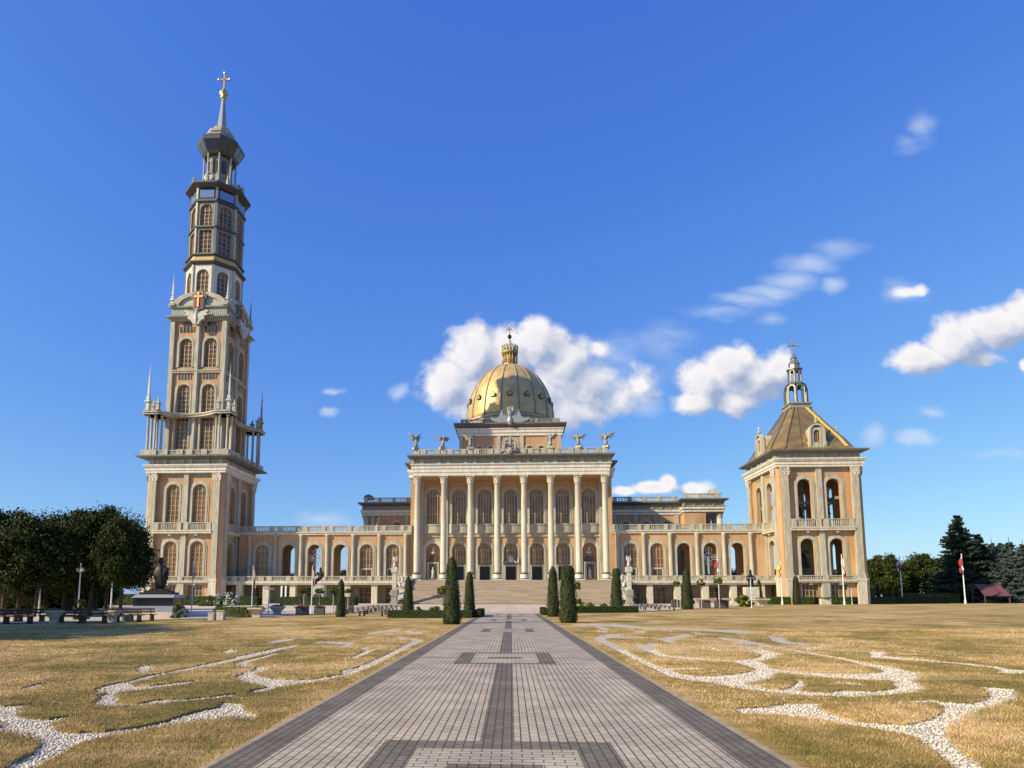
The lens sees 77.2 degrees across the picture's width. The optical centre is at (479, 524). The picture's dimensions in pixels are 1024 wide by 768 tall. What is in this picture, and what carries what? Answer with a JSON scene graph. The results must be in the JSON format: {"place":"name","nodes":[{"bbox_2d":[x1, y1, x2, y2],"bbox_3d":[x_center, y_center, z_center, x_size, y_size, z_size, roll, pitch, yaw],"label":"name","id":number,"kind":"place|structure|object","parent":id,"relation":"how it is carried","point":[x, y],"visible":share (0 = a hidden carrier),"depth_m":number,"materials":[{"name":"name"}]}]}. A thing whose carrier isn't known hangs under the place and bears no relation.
{"place":"outdoors","nodes":[
{"label":"outdoors","id":0,"kind":"place"},
{"bbox_2d":[135,72,266,595],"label":"bell tower","id":1,"kind":"structure","parent":0,"point":[202,471],"depth_m":162.25,"materials":[{"name":"beige stone"}]},
{"bbox_2d":[160,538,179,579],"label":"window","id":2,"kind":"structure","parent":1,"relation":"in","point":[171,553],"depth_m":155.30,"materials":[{"name":"beige stone"}]},
{"bbox_2d":[162,481,182,529],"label":"window","id":3,"kind":"structure","parent":1,"relation":"in","point":[174,498],"depth_m":156.75,"materials":[{"name":"brown metal"}]},
{"bbox_2d":[171,382,192,453],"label":"window","id":4,"kind":"structure","parent":1,"relation":"in","point":[185,392],"depth_m":161.45,"materials":[{"name":"brown glass"}]},
{"bbox_2d":[176,336,194,367],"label":"window","id":5,"kind":"structure","parent":1,"relation":"in","point":[187,352],"depth_m":163.35,"materials":[{"name":"brown glass"}]},
{"bbox_2d":[186,584,202,595],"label":"window","id":6,"kind":"structure","parent":1,"relation":"in","point":[198,588],"depth_m":154.24,"materials":[{"name":"brown glass"}]},
{"bbox_2d":[185,538,206,579],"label":"window","id":7,"kind":"structure","parent":1,"relation":"in","point":[198,548],"depth_m":154.92,"materials":[{"name":"brown metal"}]},
{"bbox_2d":[188,481,209,528],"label":"window","id":8,"kind":"structure","parent":1,"relation":"in","point":[200,504],"depth_m":156.44,"materials":[{"name":"brown glass"}]},
{"bbox_2d":[197,270,208,291],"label":"window","id":9,"kind":"structure","parent":1,"relation":"in","point":[203,276],"depth_m":165.84,"materials":[{"name":"brown glass"}]},
{"bbox_2d":[199,230,211,252],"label":"window","id":10,"kind":"structure","parent":1,"relation":"in","point":[205,236],"depth_m":167.39,"materials":[{"name":"brown glass"}]},
{"bbox_2d":[200,205,212,224],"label":"window","id":11,"kind":"structure","parent":1,"relation":"in","point":[207,210],"depth_m":168.21,"materials":[{"name":"brown glass"}]},
{"bbox_2d":[196,381,217,453],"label":"window","id":12,"kind":"structure","parent":1,"relation":"in","point":[210,392],"depth_m":161.13,"materials":[{"name":"brown glass"}]},
{"bbox_2d":[200,335,219,366],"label":"window","id":13,"kind":"structure","parent":1,"relation":"in","point":[212,346],"depth_m":163.03,"materials":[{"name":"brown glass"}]},
{"bbox_2d":[216,273,227,298],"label":"window","id":14,"kind":"structure","parent":1,"relation":"in","point":[222,279],"depth_m":167.35,"materials":[{"name":"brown glass"}]},
{"bbox_2d":[218,232,230,257],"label":"window","id":15,"kind":"structure","parent":1,"relation":"in","point":[224,240],"depth_m":168.91,"materials":[{"name":"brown glass"}]},
{"bbox_2d":[219,208,231,230],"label":"window","id":16,"kind":"structure","parent":1,"relation":"in","point":[225,218],"depth_m":169.78,"materials":[{"name":"brown glass"}]},
{"bbox_2d":[223,385,232,448],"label":"window","id":17,"kind":"structure","parent":1,"relation":"in","point":[226,392],"depth_m":164.01,"materials":[{"name":"grey glass"}]},
{"bbox_2d":[226,540,233,575],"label":"window","id":18,"kind":"structure","parent":1,"relation":"in","point":[228,560],"depth_m":161.17,"materials":[{"name":"grey stone"}]},
{"bbox_2d":[227,340,234,373],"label":"window","id":19,"kind":"structure","parent":1,"relation":"in","point":[229,350],"depth_m":167.02,"materials":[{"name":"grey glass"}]},
{"bbox_2d":[228,484,236,524],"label":"window","id":20,"kind":"structure","parent":1,"relation":"in","point":[230,516],"depth_m":162.56,"materials":[{"name":"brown stone"}]},
{"bbox_2d":[234,393,242,455],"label":"window","id":21,"kind":"structure","parent":1,"relation":"in","point":[238,394],"depth_m":171.78,"materials":[{"name":"grey glass"}]},
{"bbox_2d":[238,349,244,382],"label":"window","id":22,"kind":"structure","parent":1,"relation":"in","point":[240,357],"depth_m":173.59,"materials":[{"name":"grey glass"}]},
{"bbox_2d":[240,489,246,527],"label":"window","id":23,"kind":"structure","parent":1,"relation":"in","point":[242,490],"depth_m":169.24,"materials":[{"name":"grey stone"}]},
{"bbox_2d":[0,603,744,622],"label":"plaza","id":24,"kind":"structure","parent":0,"point":[199,611],"depth_m":81.43,"materials":[{"name":"grey concrete"}]},
{"bbox_2d":[14,609,45,621],"bbox_3d":[-28.956,5.883,41.339,1.900,0.860,0.520,0,-7,-3],"label":"bench","id":25,"kind":"object","parent":24,"relation":"on","point":[41,618],"visible":0.77,"depth_m":41.14,"materials":[{"name":"brown wood"}]},
{"bbox_2d":[0,506,60,608],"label":"maple tree","id":26,"kind":"object","parent":24,"relation":"on","point":[4,597],"visible":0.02,"depth_m":53.40,"materials":[{"name":"green plant"}]},
{"bbox_2d":[0,507,88,614],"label":"maple tree","id":27,"kind":"object","parent":24,"relation":"on","point":[24,543],"visible":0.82,"depth_m":49.67,"materials":[{"name":"green plant"}]},
{"bbox_2d":[0,591,100,608],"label":"hedge","id":28,"kind":"object","parent":24,"relation":"on","point":[10,602],"visible":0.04,"depth_m":83.34,"materials":[{"name":"green plant"}]},
{"bbox_2d":[16,507,108,614],"bbox_3d":[-35.355,3.412,54.424,8.327,10.157,8.769,-4,-8,34],"label":"maple tree","id":29,"kind":"object","parent":24,"relation":"on","point":[84,587],"visible":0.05,"depth_m":53.42,"materials":[{"name":"green plant"}]},
{"bbox_2d":[24,592,113,608],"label":"hedge","id":30,"kind":"object","parent":24,"relation":"on","point":[58,602],"visible":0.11,"depth_m":85.04,"materials":[{"name":"green plant"}]},
{"bbox_2d":[47,501,135,615],"bbox_3d":[-32.561,2.923,53.822,7.881,9.974,7.622,6,-9,-40],"label":"maple tree","id":31,"kind":"object","parent":24,"relation":"on","point":[84,525],"visible":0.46,"depth_m":51.53,"materials":[{"name":"green plant"}]},
{"bbox_2d":[78,507,161,616],"bbox_3d":[-29.003,3.021,52.081,6.045,9.380,5.824,3,-7,-25],"label":"maple tree","id":32,"kind":"object","parent":24,"relation":"on","point":[123,540],"visible":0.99,"depth_m":50.95,"materials":[{"name":"green plant"}]},
{"bbox_2d":[125,557,189,617],"bbox_3d":[-25.497,5.024,51.066,3.500,4.765,3.600,0,-7,-4],"label":"monument","id":33,"kind":"object","parent":24,"relation":"on","point":[161,599],"visible":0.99,"depth_m":50.05,"materials":[{"name":"grey stone"}]},
{"bbox_2d":[216,606,251,617],"bbox_3d":[-19.284,7.036,51.330,3.259,0.931,1.795,0,-7,3],"label":"hedge","id":34,"kind":"object","parent":24,"relation":"on","point":[239,611],"visible":0.57,"depth_m":50.57,"materials":[{"name":"green plant"}]},
{"bbox_2d":[311,567,326,596],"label":"seated statue","id":35,"kind":"object","parent":24,"relation":"on","point":[321,574],"visible":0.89,"depth_m":125.39,"materials":[{"name":"white stone"}]},
{"bbox_2d":[226,525,411,603],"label":"arcade gallery","id":36,"kind":"object","parent":24,"relation":"on","point":[266,554],"visible":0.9,"depth_m":162.00,"materials":[{"name":"beige stone"}]},
{"bbox_2d":[252,542,271,580],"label":"window","id":37,"kind":"structure","parent":36,"relation":"in","point":[262,564],"depth_m":163.19,"materials":[{"name":"grey glass"}]},
{"bbox_2d":[359,588,370,602],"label":"window","id":38,"kind":"structure","parent":36,"relation":"in","point":[364,593],"depth_m":161.09,"materials":[{"name":"brown glass"}]},
{"bbox_2d":[360,544,372,567],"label":"window","id":39,"kind":"structure","parent":36,"relation":"in","point":[366,552],"depth_m":162.16,"materials":[{"name":"brown glass"}]},
{"bbox_2d":[386,544,398,567],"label":"window","id":40,"kind":"structure","parent":36,"relation":"in","point":[392,550],"depth_m":161.88,"materials":[{"name":"brown metal"}]},
{"bbox_2d":[390,557,397,603],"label":"pillar statue","id":41,"kind":"object","parent":24,"relation":"on","point":[394,590],"visible":0.99,"depth_m":141.12,"materials":[{"name":"grey stone"}]},
{"bbox_2d":[397,576,625,603],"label":"grand staircase","id":42,"kind":"structure","parent":24,"relation":"on","point":[519,591],"depth_m":147.43,"materials":[{"name":"brown stone"}]},
{"bbox_2d":[358,325,728,579],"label":"basilica","id":43,"kind":"structure","parent":24,"relation":"on","point":[536,508],"depth_m":163.81,"materials":[{"name":"beige stone"}]},
{"bbox_2d":[423,486,440,523],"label":"window","id":44,"kind":"structure","parent":43,"relation":"in","point":[432,500],"depth_m":165.68,"materials":[{"name":"brown glass"}]},
{"bbox_2d":[449,486,467,523],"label":"window","id":45,"kind":"structure","parent":43,"relation":"in","point":[458,502],"depth_m":165.32,"materials":[{"name":"brown glass"}]},
{"bbox_2d":[452,543,465,564],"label":"window","id":46,"kind":"structure","parent":43,"relation":"in","point":[458,550],"depth_m":164.11,"materials":[{"name":"glass"}]},
{"bbox_2d":[474,486,493,523],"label":"window","id":47,"kind":"structure","parent":43,"relation":"in","point":[483,499],"depth_m":165.00,"materials":[{"name":"brown metal"}]},
{"bbox_2d":[477,565,491,579],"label":"doorway","id":48,"kind":"structure","parent":43,"relation":"in","point":[484,571],"depth_m":163.03,"materials":[{"name":"stone"}]},
{"bbox_2d":[478,543,491,563],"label":"window","id":49,"kind":"structure","parent":43,"relation":"in","point":[486,548],"depth_m":163.79,"materials":[{"name":"glass"}]},
{"bbox_2d":[499,435,520,455],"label":"central statue group","id":50,"kind":"object","parent":43,"relation":"on","point":[510,449],"visible":1,"depth_m":158.20,"materials":[{"name":"stone"}]},
{"bbox_2d":[500,486,520,523],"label":"window","id":51,"kind":"structure","parent":43,"relation":"in","point":[510,507],"depth_m":164.63,"materials":[{"name":"brown glass"}]},
{"bbox_2d":[504,543,517,563],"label":"window","id":52,"kind":"structure","parent":43,"relation":"in","point":[513,549],"depth_m":163.51,"materials":[{"name":"brown glass"}]},
{"bbox_2d":[503,565,518,579],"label":"doorway","id":53,"kind":"structure","parent":43,"relation":"in","point":[510,571],"depth_m":162.72,"materials":[{"name":"stone"}]},
{"bbox_2d":[527,485,546,523],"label":"window","id":54,"kind":"structure","parent":43,"relation":"in","point":[536,500],"depth_m":164.35,"materials":[{"name":"brown glass"}]},
{"bbox_2d":[530,543,543,563],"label":"window","id":55,"kind":"structure","parent":43,"relation":"in","point":[536,557],"depth_m":163.11,"materials":[{"name":"brown glass"}]},
{"bbox_2d":[529,565,544,579],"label":"doorway","id":56,"kind":"structure","parent":43,"relation":"in","point":[536,571],"depth_m":162.40,"materials":[{"name":"stone"}]},
{"bbox_2d":[553,485,572,523],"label":"window","id":57,"kind":"structure","parent":43,"relation":"in","point":[563,500],"depth_m":164.03,"materials":[{"name":"brown glass"}]},
{"bbox_2d":[556,543,569,563],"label":"window","id":58,"kind":"structure","parent":43,"relation":"in","point":[562,557],"depth_m":162.79,"materials":[{"name":"brown glass"}]},
{"bbox_2d":[580,485,598,522],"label":"window","id":59,"kind":"structure","parent":43,"relation":"in","point":[589,498],"depth_m":163.75,"materials":[{"name":"brown glass"}]},
{"bbox_2d":[625,556,633,603],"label":"pillar statue","id":60,"kind":"object","parent":24,"relation":"on","point":[629,595],"visible":1,"depth_m":138.63,"materials":[{"name":"grey stone"}]},
{"bbox_2d":[610,523,775,603],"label":"arcade gallery","id":61,"kind":"object","parent":24,"relation":"on","point":[651,552],"visible":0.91,"depth_m":157.67,"materials":[{"name":"beige stone"}]},
{"bbox_2d":[624,543,637,567],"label":"window","id":62,"kind":"structure","parent":61,"relation":"in","point":[630,549],"depth_m":158.98,"materials":[{"name":"brown glass"}]},
{"bbox_2d":[650,543,663,566],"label":"window","id":63,"kind":"structure","parent":61,"relation":"in","point":[656,550],"depth_m":158.64,"materials":[{"name":"brown glass"}]},
{"bbox_2d":[653,587,664,602],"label":"window","id":64,"kind":"structure","parent":61,"relation":"in","point":[658,592],"depth_m":157.55,"materials":[{"name":"glass"}]},
{"bbox_2d":[208,613,792,767],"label":"path","id":65,"kind":"structure","parent":0,"point":[498,690],"depth_m":8.33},
{"bbox_2d":[0,614,1023,767],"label":"lawn","id":66,"kind":"structure","parent":0,"point":[897,622],"depth_m":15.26,"materials":[{"name":"plant"}]},
{"bbox_2d":[0,610,36,623],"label":"bench","id":67,"kind":"object","parent":66,"relation":"on","point":[6,619],"visible":0.97,"depth_m":38.18,"materials":[{"name":"brown wood"}]},
{"bbox_2d":[44,607,64,622],"bbox_3d":[-26.129,5.593,39.337,0.768,0.982,0.779,0,-7,3],"label":"planter","id":68,"kind":"object","parent":66,"relation":"on","point":[54,614],"visible":1,"depth_m":39.16,"materials":[{"name":"concrete"}]},
{"bbox_2d":[75,609,107,623],"bbox_3d":[-23.734,5.653,39.325,1.900,0.860,0.520,0,-7,-3],"label":"bench","id":69,"kind":"object","parent":66,"relation":"on","point":[81,619],"visible":0.97,"depth_m":39.11,"materials":[{"name":"brown wood"}]},
{"bbox_2d":[104,607,121,622],"bbox_3d":[-23.118,5.711,40.313,0.753,0.969,0.751,0,-7,3],"label":"planter","id":70,"kind":"object","parent":66,"relation":"on","point":[113,613],"visible":0.95,"depth_m":40.15,"materials":[{"name":"concrete"}]},
{"bbox_2d":[126,608,156,620],"bbox_3d":[-22.992,6.137,43.571,1.900,0.860,0.520,0,-7,-3],"label":"bench","id":71,"kind":"object","parent":66,"relation":"on","point":[150,614],"visible":0.9,"depth_m":43.37,"materials":[{"name":"brown wood"}]},
{"bbox_2d":[247,605,266,617],"bbox_3d":[-17.526,6.853,50.378,1.148,0.976,1.148,0,-7,3],"label":"planter","id":72,"kind":"object","parent":66,"relation":"on","point":[256,611],"visible":1,"depth_m":50.10,"materials":[{"name":"stone"}]},
{"bbox_2d":[335,578,345,616],"bbox_3d":[-11.281,5.982,52.118,0.993,3.158,0.975,0,-7,3],"label":"thuja tree","id":73,"kind":"object","parent":66,"relation":"on","point":[340,608],"visible":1,"depth_m":51.86,"materials":[{"name":"green plant"}]},
{"bbox_2d":[386,609,472,617],"bbox_3d":[-3.857,6.957,49.725,6.723,0.722,1.088,0,-7,3],"label":"hedge","id":74,"kind":"object","parent":66,"relation":"on","point":[393,613],"visible":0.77,"depth_m":49.35,"materials":[{"name":"green plant"}]},
{"bbox_2d":[442,557,461,623],"bbox_3d":[-1.639,3.954,38.577,1.282,4.098,1.315,0,-7,3],"label":"thuja tree","id":75,"kind":"object","parent":66,"relation":"on","point":[451,604],"visible":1,"depth_m":38.21,"materials":[{"name":"green plant"}]},
{"bbox_2d":[463,571,475,617],"bbox_3d":[-0.788,5.532,50.506,1.161,3.658,1.111,0,-7,3],"label":"thuja tree","id":76,"kind":"object","parent":66,"relation":"on","point":[469,598],"visible":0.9,"depth_m":50.25,"materials":[{"name":"green plant"}]},
{"bbox_2d":[546,566,559,616],"bbox_3d":[6.068,5.554,53.029,1.263,4.201,1.231,0,-7,3],"label":"thuja tree","id":77,"kind":"object","parent":66,"relation":"on","point":[552,607],"visible":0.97,"depth_m":52.69,"materials":[{"name":"green plant"}]},
{"bbox_2d":[558,565,577,622],"bbox_3d":[5.566,4.402,40.475,1.363,3.640,1.332,0,-7,3],"label":"thuja tree","id":78,"kind":"object","parent":66,"relation":"on","point":[568,606],"visible":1,"depth_m":40.09,"materials":[{"name":"green plant"}]},
{"bbox_2d":[0,624,1023,767],"bbox_3d":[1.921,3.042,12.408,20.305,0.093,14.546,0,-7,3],"label":"gravel","id":79,"kind":"structure","parent":0,"point":[42,726],"depth_m":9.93,"materials":[{"name":"white gravel"}]},
{"bbox_2d":[0,0,1023,596],"label":"sky","id":80,"kind":"structure","parent":0,"point":[656,198],"materials":[{"name":"blue"}]},
{"bbox_2d":[325,603,1023,614],"bbox_3d":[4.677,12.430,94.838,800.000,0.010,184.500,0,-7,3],"label":"lawn","id":81,"kind":"structure","parent":0,"point":[988,608],"depth_m":84.29,"materials":[{"name":"green plant"}]},
{"bbox_2d":[184,596,262,604],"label":"hedge","id":82,"kind":"object","parent":81,"relation":"on","point":[247,600],"visible":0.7,"depth_m":121.81,"materials":[{"name":"green plant"}]},
{"bbox_2d":[206,591,240,605],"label":"bush","id":83,"kind":"object","parent":81,"relation":"on","point":[234,601],"visible":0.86,"depth_m":112.76,"materials":[{"name":"white plant"}]},
{"bbox_2d":[279,596,358,604],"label":"hedge","id":84,"kind":"object","parent":81,"relation":"on","point":[299,600],"visible":0.82,"depth_m":120.87,"materials":[{"name":"green plant"}]},
{"bbox_2d":[401,576,414,609],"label":"thuja tree","id":85,"kind":"object","parent":81,"relation":"on","point":[407,602],"visible":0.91,"depth_m":65.69,"materials":[{"name":"green plant"}]},
{"bbox_2d":[576,605,638,612],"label":"hedge","id":86,"kind":"object","parent":81,"relation":"on","point":[607,609],"visible":0.82,"depth_m":66.08,"materials":[{"name":"green plant"}]},
{"bbox_2d":[609,568,623,605],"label":"thuja tree","id":87,"kind":"object","parent":81,"relation":"on","point":[616,595],"visible":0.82,"depth_m":70.60,"materials":[{"name":"green plant"}]},
{"bbox_2d":[680,568,694,608],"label":"thuja tree","id":88,"kind":"object","parent":81,"relation":"on","point":[687,601],"visible":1,"depth_m":84.58,"materials":[{"name":"green plant"}]},
{"bbox_2d":[734,594,754,606],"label":"bush","id":89,"kind":"object","parent":81,"relation":"on","point":[742,599],"visible":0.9,"depth_m":107.12,"materials":[{"name":"green plant"}]},
{"bbox_2d":[743,570,759,605],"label":"seated statue","id":90,"kind":"object","parent":81,"relation":"on","point":[749,591],"visible":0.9,"depth_m":121.20,"materials":[{"name":"white stone"}]},
{"bbox_2d":[767,596,790,603],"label":"hedge","id":91,"kind":"object","parent":81,"relation":"on","point":[778,600],"visible":0.85,"depth_m":141.93,"materials":[{"name":"green plant"}]},
{"bbox_2d":[792,575,801,604],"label":"thuja tree","id":92,"kind":"object","parent":81,"relation":"on","point":[796,597],"visible":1,"depth_m":137.61,"materials":[{"name":"green plant"}]},
{"bbox_2d":[738,339,870,603],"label":"bell tower","id":93,"kind":"structure","parent":81,"relation":"on","point":[803,449],"depth_m":149.18,"materials":[{"name":"beige stone"}]},
{"bbox_2d":[801,583,819,596],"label":"window","id":94,"kind":"structure","parent":93,"relation":"in","point":[807,590],"depth_m":147.22,"materials":[{"name":"beige glass"}]},
{"bbox_2d":[830,583,848,596],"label":"window","id":95,"kind":"structure","parent":93,"relation":"in","point":[833,586],"depth_m":146.89,"materials":[{"name":"beige glass"}]},
{"bbox_2d":[851,597,896,603],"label":"hedge","id":96,"kind":"object","parent":81,"relation":"on","point":[883,600],"visible":0.68,"depth_m":148.47,"materials":[{"name":"green plant"}]},
{"bbox_2d":[882,593,960,602],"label":"hedge","id":97,"kind":"object","parent":81,"relation":"on","point":[954,597],"visible":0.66,"depth_m":175.28,"materials":[{"name":"green plant"}]},
{"bbox_2d":[896,597,948,603],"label":"hedge","id":98,"kind":"object","parent":81,"relation":"on","point":[922,600],"visible":0.93,"depth_m":158.53,"materials":[{"name":"green plant"}]},
{"bbox_2d":[970,584,1010,602],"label":"shelter","id":99,"kind":"object","parent":81,"relation":"on","point":[994,590],"visible":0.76,"depth_m":167.43,"materials":[{"name":"red wood"}]},
{"bbox_2d":[977,537,1023,602],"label":"spruce tree","id":100,"kind":"object","parent":81,"relation":"on","point":[1011,584],"visible":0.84,"depth_m":178.67,"materials":[{"name":"green plant"}]},
{"label":"ground","id":101,"kind":"structure","parent":0,"visible":0},
{"bbox_2d":[199,614,800,767],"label":"path kerb","id":102,"kind":"structure","parent":101,"relation":"on","point":[751,740],"depth_m":8.34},
{"bbox_2d":[867,558,891,592],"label":"broadleaf tree","id":103,"kind":"object","parent":101,"relation":"on","point":[870,571],"visible":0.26,"depth_m":210.89,"materials":[{"name":"green plant"}]},
{"bbox_2d":[868,552,914,592],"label":"broadleaf tree","id":104,"kind":"object","parent":101,"relation":"on","point":[886,566],"visible":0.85,"depth_m":207.67,"materials":[{"name":"green plant"}]},
{"bbox_2d":[900,552,935,592],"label":"broadleaf tree","id":105,"kind":"object","parent":101,"relation":"on","point":[918,561],"visible":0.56,"depth_m":213.73,"materials":[{"name":"green plant"}]},
{"bbox_2d":[922,556,946,591],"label":"broadleaf tree","id":106,"kind":"object","parent":101,"relation":"on","point":[931,561],"visible":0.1,"depth_m":212.59,"materials":[{"name":"green plant"}]},
{"bbox_2d":[919,515,1009,602],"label":"spruce tree","id":107,"kind":"object","parent":101,"relation":"on","point":[950,579],"visible":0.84,"depth_m":186.99,"materials":[{"name":"green plant"}]},
{"bbox_2d":[960,534,998,602],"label":"spruce tree","id":108,"kind":"object","parent":101,"relation":"on","point":[984,548],"visible":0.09,"depth_m":191.53,"materials":[{"name":"green plant"}]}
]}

